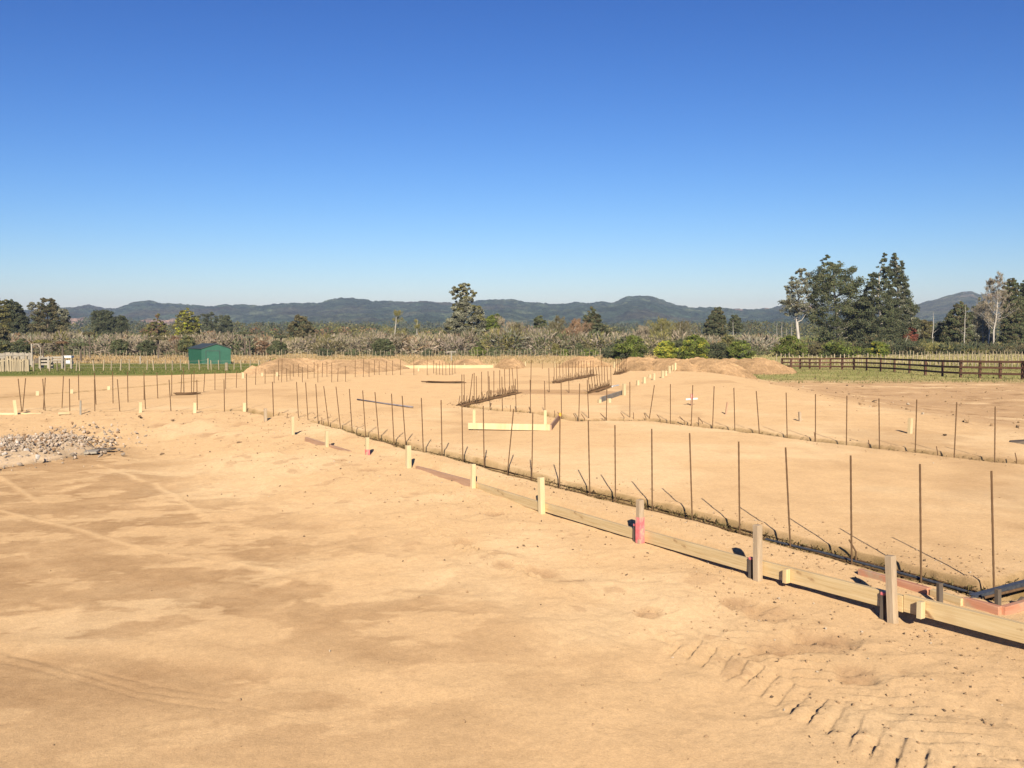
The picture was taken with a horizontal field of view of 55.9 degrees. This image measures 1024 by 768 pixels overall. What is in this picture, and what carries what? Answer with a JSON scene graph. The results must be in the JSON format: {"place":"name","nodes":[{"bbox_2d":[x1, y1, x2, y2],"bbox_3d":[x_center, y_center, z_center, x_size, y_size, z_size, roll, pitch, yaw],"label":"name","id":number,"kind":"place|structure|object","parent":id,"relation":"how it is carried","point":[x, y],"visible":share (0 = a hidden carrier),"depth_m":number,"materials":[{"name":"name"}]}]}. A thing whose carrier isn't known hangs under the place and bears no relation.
{"place":"outdoors","nodes":[
{"label":"outdoors","id":0,"kind":"place"},
{"bbox_2d":[0,291,1011,333],"bbox_3d":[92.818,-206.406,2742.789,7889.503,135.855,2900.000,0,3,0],"label":"hills","id":1,"kind":"structure","parent":0,"point":[632,309],"depth_m":2449.89,"materials":[{"name":"plant"}]},
{"bbox_2d":[0,333,1023,767],"bbox_3d":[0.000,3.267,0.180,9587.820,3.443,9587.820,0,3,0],"label":"ground","id":2,"kind":"structure","parent":0,"point":[116,651],"depth_m":8.42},
{"bbox_2d":[0,299,13,333],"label":"tree","id":3,"kind":"object","parent":2,"relation":"on","point":[2,316],"visible":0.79,"depth_m":228.65,"materials":[{"name":"green plant"}]},
{"bbox_2d":[0,340,20,352],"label":"shrub","id":4,"kind":"object","parent":2,"relation":"on","point":[7,346],"visible":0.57,"depth_m":149.25,"materials":[{"name":"green plant"}]},
{"bbox_2d":[0,356,29,371],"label":"paling fence","id":5,"kind":"object","parent":2,"relation":"on","point":[9,363],"visible":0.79,"depth_m":83.96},
{"bbox_2d":[0,352,30,364],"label":"paling fence","id":6,"kind":"object","parent":2,"relation":"on","point":[14,355],"visible":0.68,"depth_m":110.56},
{"bbox_2d":[2,299,30,335],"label":"tree","id":7,"kind":"object","parent":2,"relation":"on","point":[19,322],"visible":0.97,"depth_m":230.24,"materials":[{"name":"green plant"}]},
{"bbox_2d":[13,338,30,352],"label":"shrub","id":8,"kind":"object","parent":2,"relation":"on","point":[19,343],"visible":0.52,"depth_m":159.15,"materials":[{"name":"green plant"}]},
{"bbox_2d":[0,438,93,466],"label":"rubble mound","id":9,"kind":"object","parent":2,"relation":"on","point":[23,460],"visible":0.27,"depth_m":17.16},
{"bbox_2d":[26,297,70,335],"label":"tree","id":10,"kind":"object","parent":2,"relation":"on","point":[51,308],"visible":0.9,"depth_m":220.20,"materials":[{"name":"green plant"}]},
{"bbox_2d":[32,356,72,368],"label":"stock race","id":11,"kind":"object","parent":2,"relation":"on","point":[46,360],"visible":0.7,"depth_m":95.05,"materials":[{"name":"white wood"}]},
{"bbox_2d":[0,420,146,470],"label":"rubble","id":12,"kind":"object","parent":2,"relation":"on","point":[31,440],"visible":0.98,"depth_m":18.52,"materials":[{"name":"stone"}]},
{"bbox_2d":[88,309,116,335],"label":"tree","id":13,"kind":"object","parent":2,"relation":"on","point":[103,321],"visible":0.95,"depth_m":297.58,"materials":[{"name":"green plant"}]},
{"bbox_2d":[108,339,129,354],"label":"shrub","id":14,"kind":"object","parent":2,"relation":"on","point":[118,346],"visible":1,"depth_m":159.01,"materials":[{"name":"green plant"}]},
{"bbox_2d":[113,315,129,333],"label":"tree","id":15,"kind":"object","parent":2,"relation":"on","point":[121,324],"visible":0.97,"depth_m":300.24,"materials":[{"name":"green plant"}]},
{"bbox_2d":[0,363,259,374],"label":"grass","id":16,"kind":"structure","parent":2,"relation":"on","point":[143,367],"depth_m":90.80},
{"bbox_2d":[136,340,157,355],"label":"shrub","id":17,"kind":"object","parent":2,"relation":"on","point":[146,346],"visible":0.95,"depth_m":159.03,"materials":[{"name":"green plant"}]},
{"bbox_2d":[33,358,267,370],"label":"batten fence","id":18,"kind":"object","parent":2,"relation":"on","point":[103,367],"visible":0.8,"depth_m":87.07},
{"bbox_2d":[140,313,169,336],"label":"tree","id":19,"kind":"object","parent":2,"relation":"on","point":[155,328],"visible":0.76,"depth_m":253.38,"materials":[{"name":"green plant"}]},
{"bbox_2d":[171,308,201,335],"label":"tree","id":20,"kind":"object","parent":2,"relation":"on","point":[182,329],"visible":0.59,"depth_m":238.23,"materials":[{"name":"green plant"}]},
{"bbox_2d":[177,335,197,356],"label":"shrub","id":21,"kind":"object","parent":2,"relation":"on","point":[185,342],"visible":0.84,"depth_m":151.13,"materials":[{"name":"green plant"}]},
{"bbox_2d":[187,343,231,363],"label":"garden shed","id":22,"kind":"structure","parent":2,"relation":"on","point":[214,353],"depth_m":121.64,"materials":[{"name":"green metal"}]},
{"bbox_2d":[206,351,219,363],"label":"roller door","id":23,"kind":"structure","parent":22,"relation":"in","point":[214,356],"depth_m":121.60,"materials":[{"name":"green metal"}]},
{"bbox_2d":[197,312,229,333],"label":"tree","id":24,"kind":"object","parent":2,"relation":"on","point":[210,322],"visible":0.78,"depth_m":366.58,"materials":[{"name":"green plant"}]},
{"bbox_2d":[73,349,372,359],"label":"batten fence","id":25,"kind":"object","parent":2,"relation":"on","point":[232,354],"visible":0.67,"depth_m":146.51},
{"bbox_2d":[253,340,270,354],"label":"shrub","id":26,"kind":"object","parent":2,"relation":"on","point":[261,346],"visible":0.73,"depth_m":168.96,"materials":[{"name":"brown plant"}]},
{"bbox_2d":[265,340,287,354],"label":"shrub","id":27,"kind":"object","parent":2,"relation":"on","point":[275,347],"visible":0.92,"depth_m":164.04,"materials":[{"name":"green plant"}]},
{"bbox_2d":[244,358,327,373],"bbox_3d":[-10.966,-0.476,51.222,5.014,2.067,19.250,0,3,0],"label":"soil mound","id":28,"kind":"object","parent":2,"relation":"on","point":[270,367],"visible":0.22,"depth_m":45.92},
{"bbox_2d":[286,315,319,347],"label":"tree","id":29,"kind":"object","parent":2,"relation":"on","point":[302,327],"visible":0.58,"depth_m":203.42,"materials":[{"name":"green plant"}]},
{"bbox_2d":[313,358,409,373],"bbox_3d":[-7.878,-0.494,52.330,5.881,2.022,19.250,0,3,0],"label":"soil mound","id":30,"kind":"object","parent":2,"relation":"on","point":[352,366],"visible":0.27,"depth_m":46.83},
{"bbox_2d":[33,354,721,363],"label":"dry grass","id":31,"kind":"structure","parent":2,"relation":"on","point":[550,359],"depth_m":143.70,"materials":[{"name":"plant"}]},
{"bbox_2d":[370,338,395,356],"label":"shrub","id":32,"kind":"object","parent":2,"relation":"on","point":[379,345],"visible":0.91,"depth_m":157.02,"materials":[{"name":"green plant"}]},
{"bbox_2d":[379,310,405,334],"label":"bare tree","id":33,"kind":"object","parent":2,"relation":"on","point":[397,314],"visible":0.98,"depth_m":204.53,"materials":[{"name":"beige plant"}]},
{"bbox_2d":[18,345,777,356],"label":"undergrowth","id":34,"kind":"object","parent":2,"relation":"on","point":[512,352],"visible":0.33,"depth_m":159.85,"materials":[{"name":"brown plant"}]},
{"bbox_2d":[408,359,448,364],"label":"soil mound","id":35,"kind":"object","parent":2,"relation":"on","point":[424,362],"visible":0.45,"depth_m":99.96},
{"bbox_2d":[248,326,621,339],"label":"autumn hedge","id":36,"kind":"object","parent":2,"relation":"on","point":[329,330],"visible":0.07,"depth_m":348.74,"materials":[{"name":"brown plant"}]},
{"bbox_2d":[415,466,477,486],"bbox_3d":[-0.947,1.315,13.621,0.045,0.110,1.786,-2,4,-32],"label":"board","id":37,"kind":"object","parent":2,"relation":"on","point":[463,481],"visible":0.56,"depth_m":13.51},
{"bbox_2d":[403,365,492,368],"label":"board","id":38,"kind":"object","parent":2,"relation":"on","point":[447,366],"visible":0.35,"depth_m":51.81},
{"bbox_2d":[441,283,486,347],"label":"tree","id":39,"kind":"object","parent":2,"relation":"on","point":[462,309],"visible":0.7,"depth_m":186.13,"materials":[{"name":"green plant"}]},
{"bbox_2d":[450,359,484,364],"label":"soil mound","id":40,"kind":"object","parent":2,"relation":"on","point":[468,362],"visible":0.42,"depth_m":100.26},
{"bbox_2d":[375,348,600,357],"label":"batten fence","id":41,"kind":"object","parent":2,"relation":"on","point":[482,351],"visible":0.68,"depth_m":149.95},
{"bbox_2d":[456,385,521,406],"bbox_3d":[-0.590,0.374,28.257,0.234,0.422,5.691,1,3,16],"label":"rebar cage","id":42,"kind":"object","parent":2,"relation":"on","point":[485,399],"visible":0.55,"depth_m":27.95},
{"bbox_2d":[484,313,501,330],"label":"tree","id":43,"kind":"object","parent":2,"relation":"on","point":[491,320],"visible":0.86,"depth_m":203.39,"materials":[{"name":"green plant"}]},
{"bbox_2d":[0,320,1013,339],"bbox_3d":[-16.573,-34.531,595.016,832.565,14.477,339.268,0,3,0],"label":"distant wood","id":44,"kind":"object","parent":2,"relation":"on","point":[753,327],"visible":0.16,"depth_m":545.80,"materials":[{"name":"green plant"}]},
{"bbox_2d":[476,483,537,509],"bbox_3d":[-0.052,1.403,12.065,0.045,0.105,1.771,-2,3,-28],"label":"board","id":45,"kind":"object","parent":2,"relation":"on","point":[525,501],"visible":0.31,"depth_m":11.95,"materials":[{"name":"brown wood"}]},
{"bbox_2d":[17,317,1000,334],"bbox_3d":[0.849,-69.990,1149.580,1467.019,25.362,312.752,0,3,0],"label":"distant pines","id":46,"kind":"object","parent":2,"relation":"on","point":[408,325],"visible":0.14,"depth_m":1097.70,"materials":[{"name":"green plant"}]},
{"bbox_2d":[494,358,525,368],"bbox_3d":[-0.074,-0.600,53.369,2.128,1.761,8.250,0,3,0],"label":"soil mound","id":47,"kind":"object","parent":2,"relation":"on","point":[506,363],"visible":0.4,"depth_m":51.12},
{"bbox_2d":[0,374,1023,767],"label":"soil clods","id":48,"kind":"object","parent":2,"relation":"on","point":[688,562],"visible":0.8,"depth_m":8.57,"materials":[{"name":"soil"}]},
{"bbox_2d":[468,409,559,430],"bbox_3d":[0.637,0.729,20.192,1.417,0.517,3.118,3,4,39],"label":"profile frame","id":49,"kind":"object","parent":2,"relation":"on","point":[545,426],"visible":0.79,"depth_m":19.33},
{"bbox_2d":[8,325,1023,355],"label":"scrub","id":50,"kind":"object","parent":2,"relation":"on","point":[537,339],"visible":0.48,"depth_m":170.90,"materials":[{"name":"plant"}]},
{"bbox_2d":[537,477,544,513],"bbox_3d":[0.343,1.362,11.188,0.062,0.565,0.062,-3,3,-33],"label":"stake","id":51,"kind":"object","parent":2,"relation":"on","point":[541,493],"visible":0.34,"depth_m":11.16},
{"bbox_2d":[541,315,567,341],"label":"bare tree","id":52,"kind":"object","parent":2,"relation":"on","point":[556,324],"visible":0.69,"depth_m":181.18,"materials":[{"name":"beige plant"}]},
{"bbox_2d":[557,356,612,367],"bbox_3d":[3.889,-0.654,54.161,3.926,1.974,8.250,0,3,0],"label":"soil mound","id":53,"kind":"object","parent":2,"relation":"on","point":[595,362],"visible":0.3,"depth_m":51.91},
{"bbox_2d":[545,502,632,537],"bbox_3d":[0.826,1.469,10.445,0.045,0.100,1.876,-2,3,-29],"label":"board","id":54,"kind":"object","parent":2,"relation":"on","point":[606,525],"visible":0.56,"depth_m":10.37,"materials":[{"name":"brown wood"}]},
{"bbox_2d":[581,306,611,338],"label":"tree","id":55,"kind":"object","parent":2,"relation":"on","point":[595,320],"visible":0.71,"depth_m":188.58,"materials":[{"name":"green plant"}]},
{"bbox_2d":[610,334,649,359],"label":"shrub","id":56,"kind":"object","parent":2,"relation":"on","point":[632,345],"visible":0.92,"depth_m":138.56,"materials":[{"name":"green plant"}]},
{"bbox_2d":[616,357,653,371],"bbox_3d":[6.474,-0.640,49.445,2.797,1.559,11.000,0,3,0],"label":"soil mound","id":57,"kind":"object","parent":2,"relation":"on","point":[636,364],"visible":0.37,"depth_m":46.79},
{"bbox_2d":[635,499,644,543],"bbox_3d":[1.263,1.439,9.528,0.063,0.599,0.063,-3,4,-33],"label":"stake","id":58,"kind":"object","parent":2,"relation":"on","point":[639,528],"visible":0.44,"depth_m":9.50,"materials":[{"name":"pink paint"}]},
{"bbox_2d":[632,325,652,341],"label":"bare tree","id":59,"kind":"object","parent":2,"relation":"on","point":[642,331],"visible":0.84,"depth_m":181.29,"materials":[{"name":"beige plant"}]},
{"bbox_2d":[643,315,679,340],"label":"bare tree","id":60,"kind":"object","parent":2,"relation":"on","point":[661,325],"visible":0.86,"depth_m":179.34,"materials":[{"name":"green plant"}]},
{"bbox_2d":[357,435,968,593],"bbox_3d":[-0.500,1.242,14.590,0.083,0.023,16.389,-2,4,-30],"label":"trench bar","id":61,"kind":"object","parent":2,"relation":"on","point":[708,524],"visible":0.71,"depth_m":10.18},
{"bbox_2d":[653,340,678,357],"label":"shrub","id":62,"kind":"object","parent":2,"relation":"on","point":[665,349],"visible":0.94,"depth_m":141.18,"materials":[{"name":"yellow plant"}]},
{"bbox_2d":[327,382,1022,600],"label":"trench roots","id":63,"kind":"object","parent":2,"relation":"on","point":[804,544],"visible":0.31,"depth_m":10.47,"materials":[{"name":"plant"}]},
{"bbox_2d":[652,358,702,371],"bbox_3d":[7.616,-0.629,46.569,2.972,1.301,11.000,0,3,0],"label":"soil mound","id":64,"kind":"object","parent":2,"relation":"on","point":[661,364],"visible":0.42,"depth_m":43.80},
{"bbox_2d":[380,439,976,591],"bbox_3d":[-0.402,1.245,14.721,0.083,0.023,16.469,-2,4,-30],"label":"trench bar","id":65,"kind":"object","parent":2,"relation":"on","point":[732,527],"visible":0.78,"depth_m":9.99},
{"bbox_2d":[670,319,697,339],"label":"bare tree","id":66,"kind":"object","parent":2,"relation":"on","point":[681,325],"visible":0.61,"depth_m":181.10,"materials":[{"name":"beige plant"}]},
{"bbox_2d":[678,334,709,358],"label":"shrub","id":67,"kind":"object","parent":2,"relation":"on","point":[698,344],"visible":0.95,"depth_m":137.04,"materials":[{"name":"green plant"}]},
{"bbox_2d":[645,530,748,571],"bbox_3d":[1.673,1.528,8.930,0.045,0.112,1.559,-2,3,-29],"label":"board","id":68,"kind":"object","parent":2,"relation":"on","point":[736,561],"visible":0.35,"depth_m":8.83,"materials":[{"name":"brown wood"}]},
{"bbox_2d":[702,307,726,338],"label":"tree","id":69,"kind":"object","parent":2,"relation":"on","point":[715,322],"visible":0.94,"depth_m":213.28,"materials":[{"name":"green plant"}]},
{"bbox_2d":[706,342,728,358],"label":"shrub","id":70,"kind":"object","parent":2,"relation":"on","point":[719,351],"visible":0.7,"depth_m":144.56,"materials":[{"name":"green plant"}]},
{"bbox_2d":[685,357,757,379],"bbox_3d":[9.533,-0.489,45.711,4.143,1.598,11.000,0,3,0],"label":"soil mound","id":71,"kind":"object","parent":2,"relation":"on","point":[715,366],"visible":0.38,"depth_m":42.49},
{"bbox_2d":[727,315,742,336],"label":"tree","id":72,"kind":"object","parent":2,"relation":"on","point":[735,324],"visible":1,"depth_m":238.73,"materials":[{"name":"green plant"}]},
{"bbox_2d":[726,339,756,358],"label":"shrub","id":73,"kind":"object","parent":2,"relation":"on","point":[738,348],"visible":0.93,"depth_m":141.90,"materials":[{"name":"green plant"}]},
{"bbox_2d":[753,524,762,581],"bbox_3d":[2.065,1.499,8.113,0.058,0.637,0.058,-3,4,-33],"label":"stake","id":74,"kind":"object","parent":2,"relation":"on","point":[757,557],"visible":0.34,"depth_m":8.09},
{"bbox_2d":[722,357,796,374],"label":"soil mound","id":75,"kind":"object","parent":2,"relation":"on","point":[761,365],"visible":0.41,"depth_m":75.66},
{"bbox_2d":[785,447,790,547],"bbox_3d":[2.608,1.172,9.104,0.017,1.157,0.017,-4,4,0],"label":"starter bar","id":76,"kind":"object","parent":2,"relation":"on","point":[788,498],"visible":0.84,"depth_m":9.09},
{"bbox_2d":[768,335,809,357],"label":"shrub","id":77,"kind":"object","parent":2,"relation":"on","point":[786,347],"visible":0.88,"depth_m":148.81,"materials":[{"name":"green plant"}]},
{"bbox_2d":[777,268,813,340],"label":"tree","id":78,"kind":"object","parent":2,"relation":"on","point":[795,306],"visible":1,"depth_m":187.05,"materials":[{"name":"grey plant"}]},
{"bbox_2d":[803,343,825,356],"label":"shrub","id":79,"kind":"object","parent":2,"relation":"on","point":[815,350],"visible":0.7,"depth_m":151.21,"materials":[{"name":"green plant"}]},
{"bbox_2d":[763,560,902,611],"bbox_3d":[2.458,1.572,7.620,0.045,0.120,1.457,-2,3,-32],"label":"board","id":80,"kind":"object","parent":2,"relation":"on","point":[844,588],"visible":0.74,"depth_m":7.54,"materials":[{"name":"brown wood"}]},
{"bbox_2d":[801,254,869,343],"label":"tree","id":81,"kind":"object","parent":2,"relation":"on","point":[826,285],"visible":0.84,"depth_m":187.19,"materials":[{"name":"green plant"}]},
{"bbox_2d":[819,340,865,357],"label":"shrub","id":82,"kind":"object","parent":2,"relation":"on","point":[828,347],"visible":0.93,"depth_m":144.74,"materials":[{"name":"green plant"}]},
{"bbox_2d":[850,455,852,564],"bbox_3d":[2.961,1.204,8.423,0.016,1.168,0.017,-2,3,0],"label":"starter bar","id":83,"kind":"object","parent":2,"relation":"on","point":[851,508],"visible":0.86,"depth_m":8.41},
{"bbox_2d":[854,333,881,355],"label":"shrub","id":84,"kind":"object","parent":2,"relation":"on","point":[866,341],"visible":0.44,"depth_m":159.11,"materials":[{"name":"green plant"}]},
{"bbox_2d":[765,538,973,593],"bbox_3d":[3.046,1.567,8.455,0.041,0.030,2.266,-2,4,-29],"label":"trench bar","id":85,"kind":"object","parent":2,"relation":"on","point":[881,568],"visible":0.82,"depth_m":8.39,"materials":[{"name":"metal"}]},
{"bbox_2d":[864,341,891,357],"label":"shrub","id":86,"kind":"object","parent":2,"relation":"on","point":[881,348],"visible":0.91,"depth_m":149.12,"materials":[{"name":"green plant"}]},
{"bbox_2d":[850,252,912,343],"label":"tree","id":87,"kind":"object","parent":2,"relation":"on","point":[881,326],"visible":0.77,"depth_m":182.00,"materials":[{"name":"green plant"}]},
{"bbox_2d":[880,592,885,619],"bbox_3d":[2.733,1.651,7.113,0.030,0.238,0.030,-2,5,-29],"label":"peg","id":88,"kind":"object","parent":2,"relation":"on","point":[882,605],"visible":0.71,"depth_m":7.10,"materials":[{"name":"brown wood"}]},
{"bbox_2d":[754,364,1023,383],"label":"paddock grass","id":89,"kind":"structure","parent":2,"relation":"on","point":[911,373],"depth_m":72.50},
{"bbox_2d":[885,555,898,623],"bbox_3d":[2.764,1.563,7.022,0.058,0.630,0.058,-2,0,-33],"label":"stake","id":90,"kind":"object","parent":2,"relation":"on","point":[891,588],"visible":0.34,"depth_m":7.00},
{"bbox_2d":[762,353,1023,364],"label":"straw grass","id":91,"kind":"structure","parent":2,"relation":"on","point":[771,357],"depth_m":137.57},
{"bbox_2d":[858,568,930,594],"bbox_3d":[2.996,1.599,7.595,0.045,0.150,0.667,-2,4,-28],"label":"board","id":92,"kind":"object","parent":2,"relation":"on","point":[919,588],"visible":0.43,"depth_m":7.50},
{"bbox_2d":[776,353,1023,366],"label":"batten fence","id":93,"kind":"object","parent":2,"relation":"on","point":[930,355],"visible":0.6,"depth_m":109.35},
{"bbox_2d":[882,253,921,342],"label":"tree","id":94,"kind":"object","parent":2,"relation":"on","point":[909,308],"visible":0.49,"depth_m":186.04,"materials":[{"name":"green plant"}]},
{"bbox_2d":[781,358,1023,379],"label":"rail fence","id":95,"kind":"object","parent":2,"relation":"on","point":[979,367],"visible":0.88,"depth_m":73.44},
{"bbox_2d":[890,340,927,355],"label":"shrub","id":96,"kind":"object","parent":2,"relation":"on","point":[901,346],"visible":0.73,"depth_m":159.05,"materials":[{"name":"green plant"}]},
{"bbox_2d":[919,464,921,582],"bbox_3d":[3.321,1.232,7.846,0.019,1.175,0.018,-2,4,0],"label":"starter bar","id":97,"kind":"object","parent":2,"relation":"on","point":[920,519],"visible":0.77,"depth_m":7.83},
{"bbox_2d":[913,319,936,340],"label":"tree","id":98,"kind":"object","parent":2,"relation":"on","point":[925,332],"visible":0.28,"depth_m":198.01,"materials":[{"name":"green plant"}]},
{"bbox_2d":[930,589,962,605],"bbox_3d":[3.225,1.623,7.158,0.045,0.140,0.286,-1,3,-24],"label":"board","id":99,"kind":"object","parent":2,"relation":"on","point":[953,599],"visible":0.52,"depth_m":7.10,"materials":[{"name":"brown wood"}]},
{"bbox_2d":[939,301,974,344],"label":"tree","id":100,"kind":"object","parent":2,"relation":"on","point":[951,332],"visible":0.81,"depth_m":190.51,"materials":[{"name":"green plant"}]},
{"bbox_2d":[903,594,1023,643],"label":"board","id":101,"kind":"object","parent":2,"relation":"on","point":[998,626],"visible":1,"depth_m":6.56,"materials":[{"name":"brown wood"}]},
{"bbox_2d":[965,297,998,343],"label":"tree","id":102,"kind":"object","parent":2,"relation":"on","point":[977,337],"visible":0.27,"depth_m":212.93,"materials":[{"name":"green plant"}]},
{"bbox_2d":[963,597,1001,614],"bbox_3d":[3.369,1.634,6.922,0.045,0.150,0.283,-2,4,-30],"label":"board","id":103,"kind":"object","parent":2,"relation":"on","point":[992,608],"visible":0.51,"depth_m":6.89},
{"bbox_2d":[971,304,999,342],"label":"bare tree","id":104,"kind":"object","parent":2,"relation":"on","point":[978,325],"visible":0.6,"depth_m":199.40,"materials":[{"name":"green plant"}]},
{"bbox_2d":[972,278,1004,344],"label":"bare tree","id":105,"kind":"object","parent":2,"relation":"on","point":[983,306],"visible":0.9,"depth_m":189.47,"materials":[{"name":"grey plant"}]},
{"bbox_2d":[990,471,994,600],"bbox_3d":[3.706,1.253,7.436,0.018,1.178,0.017,-3,4,0],"label":"starter bar","id":106,"kind":"object","parent":2,"relation":"on","point":[992,523],"visible":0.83,"depth_m":7.42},
{"bbox_2d":[969,270,1019,343],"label":"bare tree","id":107,"kind":"object","parent":2,"relation":"on","point":[992,304],"visible":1,"depth_m":187.43,"materials":[{"name":"grey plant"}]},
{"bbox_2d":[969,580,1023,597],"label":"steel angle","id":108,"kind":"object","parent":2,"relation":"on","point":[1007,587],"visible":0.73,"depth_m":7.39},
{"bbox_2d":[997,278,1023,348],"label":"tree","id":109,"kind":"object","parent":2,"relation":"on","point":[1012,326],"visible":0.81,"depth_m":188.32,"materials":[{"name":"green plant"}]},
{"bbox_2d":[1001,599,1023,614],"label":"board","id":110,"kind":"object","parent":2,"relation":"on","point":[1012,608],"visible":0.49,"depth_m":6.84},
{"bbox_2d":[0,0,1023,309],"label":"sky","id":111,"kind":"structure","parent":0,"point":[689,153],"materials":[{"name":"blue"}]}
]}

